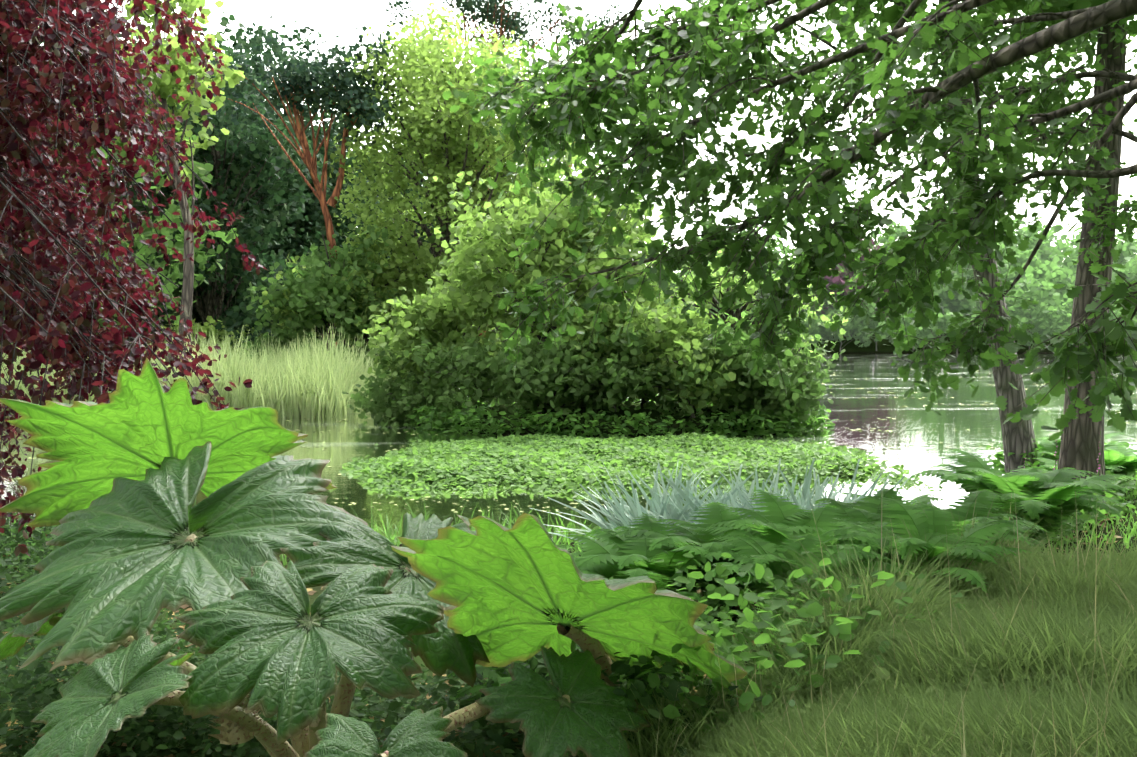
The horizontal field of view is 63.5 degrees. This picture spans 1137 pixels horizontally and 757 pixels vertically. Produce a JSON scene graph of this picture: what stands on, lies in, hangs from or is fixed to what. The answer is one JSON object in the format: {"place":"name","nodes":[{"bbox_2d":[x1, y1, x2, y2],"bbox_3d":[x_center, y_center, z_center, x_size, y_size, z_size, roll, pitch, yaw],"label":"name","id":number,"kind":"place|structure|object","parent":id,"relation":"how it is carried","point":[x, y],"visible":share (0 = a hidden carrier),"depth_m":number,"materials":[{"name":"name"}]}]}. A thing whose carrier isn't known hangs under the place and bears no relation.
{"place":"outdoors","nodes":[
{"label":"outdoors","id":0,"kind":"place"},
{"bbox_2d":[0,512,763,756],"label":"ground cover plants","id":1,"kind":"object","parent":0,"point":[20,684],"visible":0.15,"depth_m":5.35,"materials":[{"name":"green plant"}]},
{"bbox_2d":[0,353,1136,543],"bbox_3d":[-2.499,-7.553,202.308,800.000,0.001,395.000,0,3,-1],"label":"water","id":2,"kind":"structure","parent":0,"point":[342,442],"depth_m":25.89,"materials":[{"name":"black liquid"}]},
{"bbox_2d":[4,370,1133,513],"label":"floating leaves","id":3,"kind":"object","parent":2,"relation":"on","point":[640,502],"visible":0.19,"depth_m":24.07,"materials":[{"name":"green plant"}]},
{"bbox_2d":[339,432,943,495],"bbox_3d":[1.209,1.772,21.419,12.669,0.571,9.110,0,3,-1],"label":"floating plant mat","id":4,"kind":"object","parent":2,"relation":"on","point":[537,462],"visible":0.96,"depth_m":19.71,"materials":[{"name":"green plant"}]},
{"bbox_2d":[0,326,1136,756],"bbox_3d":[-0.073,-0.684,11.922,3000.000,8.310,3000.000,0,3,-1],"label":"ground","id":5,"kind":"structure","parent":0,"point":[846,346],"depth_m":26.44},
{"bbox_2d":[0,0,266,556],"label":"copper beech","id":6,"kind":"object","parent":5,"relation":"on","point":[44,64],"depth_m":8.48,"materials":[{"name":"red plant"}]},
{"bbox_2d":[0,323,397,417],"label":"reeds","id":7,"kind":"object","parent":5,"relation":"on","point":[305,385],"visible":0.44,"depth_m":32.61,"materials":[{"name":"green plant"}]},
{"bbox_2d":[10,9,546,353],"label":"dark foliage","id":8,"kind":"object","parent":5,"relation":"on","point":[302,206],"visible":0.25,"depth_m":51.17,"materials":[{"name":"green plant"}]},
{"bbox_2d":[2,17,613,396],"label":"foliage","id":9,"kind":"object","parent":5,"relation":"on","point":[305,289],"visible":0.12,"depth_m":40.89,"materials":[{"name":"green plant"}]},
{"bbox_2d":[67,0,591,360],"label":"tree","id":10,"kind":"object","parent":5,"relation":"on","point":[428,54],"visible":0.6,"depth_m":42.70,"materials":[{"name":"green plant"}]},
{"bbox_2d":[49,490,619,756],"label":"plant stems","id":11,"kind":"object","parent":5,"relation":"on","point":[239,725],"visible":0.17,"depth_m":4.18,"materials":[{"name":"plant"}]},
{"bbox_2d":[0,357,746,756],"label":"gunnera leaves","id":12,"kind":"object","parent":5,"relation":"on","point":[134,465],"visible":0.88,"depth_m":4.07,"materials":[{"name":"green plant"}]},
{"bbox_2d":[228,0,589,346],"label":"pine trunks","id":13,"kind":"object","parent":5,"relation":"on","point":[309,161],"visible":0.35,"depth_m":43.81,"materials":[{"name":"plant"}]},
{"bbox_2d":[207,0,633,151],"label":"tree","id":14,"kind":"object","parent":13,"relation":"on","point":[347,86],"visible":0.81,"depth_m":43.48,"materials":[{"name":"green plant"}]},
{"bbox_2d":[0,507,1127,756],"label":"dead leaves","id":15,"kind":"object","parent":5,"relation":"on","point":[412,675],"visible":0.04,"depth_m":6.05,"materials":[{"name":"brown plant"}]},
{"bbox_2d":[0,465,1136,569],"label":"shore sedges","id":16,"kind":"object","parent":5,"relation":"on","point":[388,536],"visible":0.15,"depth_m":12.99,"materials":[{"name":"green plant"}]},
{"bbox_2d":[13,8,1134,356],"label":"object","id":17,"kind":"object","parent":5,"relation":"on","point":[207,300],"visible":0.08,"depth_m":45.00,"materials":[{"name":"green plant"}]},
{"bbox_2d":[342,300,846,428],"bbox_3d":[0.374,-0.010,28.337,16.110,4.668,5.939,0,3,5],"label":"bush","id":18,"kind":"object","parent":5,"relation":"on","point":[541,372],"visible":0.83,"depth_m":26.89,"materials":[{"name":"green plant"}]},
{"bbox_2d":[387,204,817,418],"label":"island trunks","id":19,"kind":"object","parent":5,"relation":"on","point":[737,313],"visible":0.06,"depth_m":29.26,"materials":[{"name":"brown plant"}]},
{"bbox_2d":[355,150,744,415],"bbox_3d":[-0.666,-3.114,29.842,13.439,8.312,7.282,1,3,18],"label":"bush","id":20,"kind":"object","parent":19,"relation":"attached to","point":[466,307],"visible":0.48,"depth_m":28.20,"materials":[{"name":"green plant"}]},
{"bbox_2d":[607,247,847,367],"bbox_3d":[5.199,-2.216,29.725,7.776,4.672,5.675,1,3,21],"label":"bush","id":21,"kind":"object","parent":19,"relation":"attached to","point":[752,289],"visible":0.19,"depth_m":28.53,"materials":[{"name":"green plant"}]},
{"bbox_2d":[531,458,929,582],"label":"iris leaves","id":22,"kind":"object","parent":5,"relation":"on","point":[664,506],"visible":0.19,"depth_m":9.46,"materials":[{"name":"green plant"}]},
{"bbox_2d":[403,394,1136,756],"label":"undergrowth","id":23,"kind":"object","parent":5,"relation":"on","point":[729,592],"visible":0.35,"depth_m":4.71,"materials":[{"name":"green plant"}]},
{"bbox_2d":[446,433,1136,730],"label":"ferns","id":24,"kind":"object","parent":5,"relation":"on","point":[1042,492],"visible":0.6,"depth_m":6.33,"materials":[{"name":"green plant"}]},
{"bbox_2d":[447,0,1136,508],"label":"tree branches","id":25,"kind":"object","parent":5,"relation":"on","point":[1081,436],"visible":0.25,"depth_m":7.99,"materials":[{"name":"plant"}]},
{"bbox_2d":[512,483,1136,756],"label":"grass","id":26,"kind":"structure","parent":5,"relation":"on","point":[1041,629],"depth_m":3.56,"materials":[{"name":"green plant"}]},
{"bbox_2d":[805,228,904,330],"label":"purple foliage","id":27,"kind":"object","parent":5,"relation":"on","point":[837,280],"visible":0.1,"depth_m":126.35,"materials":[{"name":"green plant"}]},
{"bbox_2d":[636,210,1136,349],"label":"distant trees","id":28,"kind":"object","parent":5,"relation":"on","point":[1042,280],"depth_m":127.70,"materials":[{"name":"green plant"}]},
{"bbox_2d":[719,0,1136,342],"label":"tree","id":29,"kind":"object","parent":5,"relation":"on","point":[885,17],"visible":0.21,"depth_m":15.03,"materials":[{"name":"green plant"}]},
{"bbox_2d":[442,0,1136,440],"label":"tree leaves","id":30,"kind":"object","parent":29,"relation":"attached to","point":[910,254],"visible":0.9,"depth_m":7.70,"materials":[{"name":"green plant"}]},
{"bbox_2d":[720,0,1136,476],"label":"tree trunk","id":31,"kind":"object","parent":5,"relation":"on","point":[1018,440],"visible":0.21,"depth_m":17.82,"materials":[{"name":"plant"}]},
{"bbox_2d":[1024,430,1100,501],"bbox_3d":[8.334,1.640,14.996,0.916,1.748,3.115,3,4,41],"label":"foxglove","id":32,"kind":"object","parent":5,"relation":"on","point":[1056,458],"depth_m":14.13,"materials":[{"name":"green plant"}]},
{"bbox_2d":[1,0,1136,323],"label":"sky","id":33,"kind":"structure","parent":0,"point":[341,18],"materials":[{"name":"white"}]}
]}

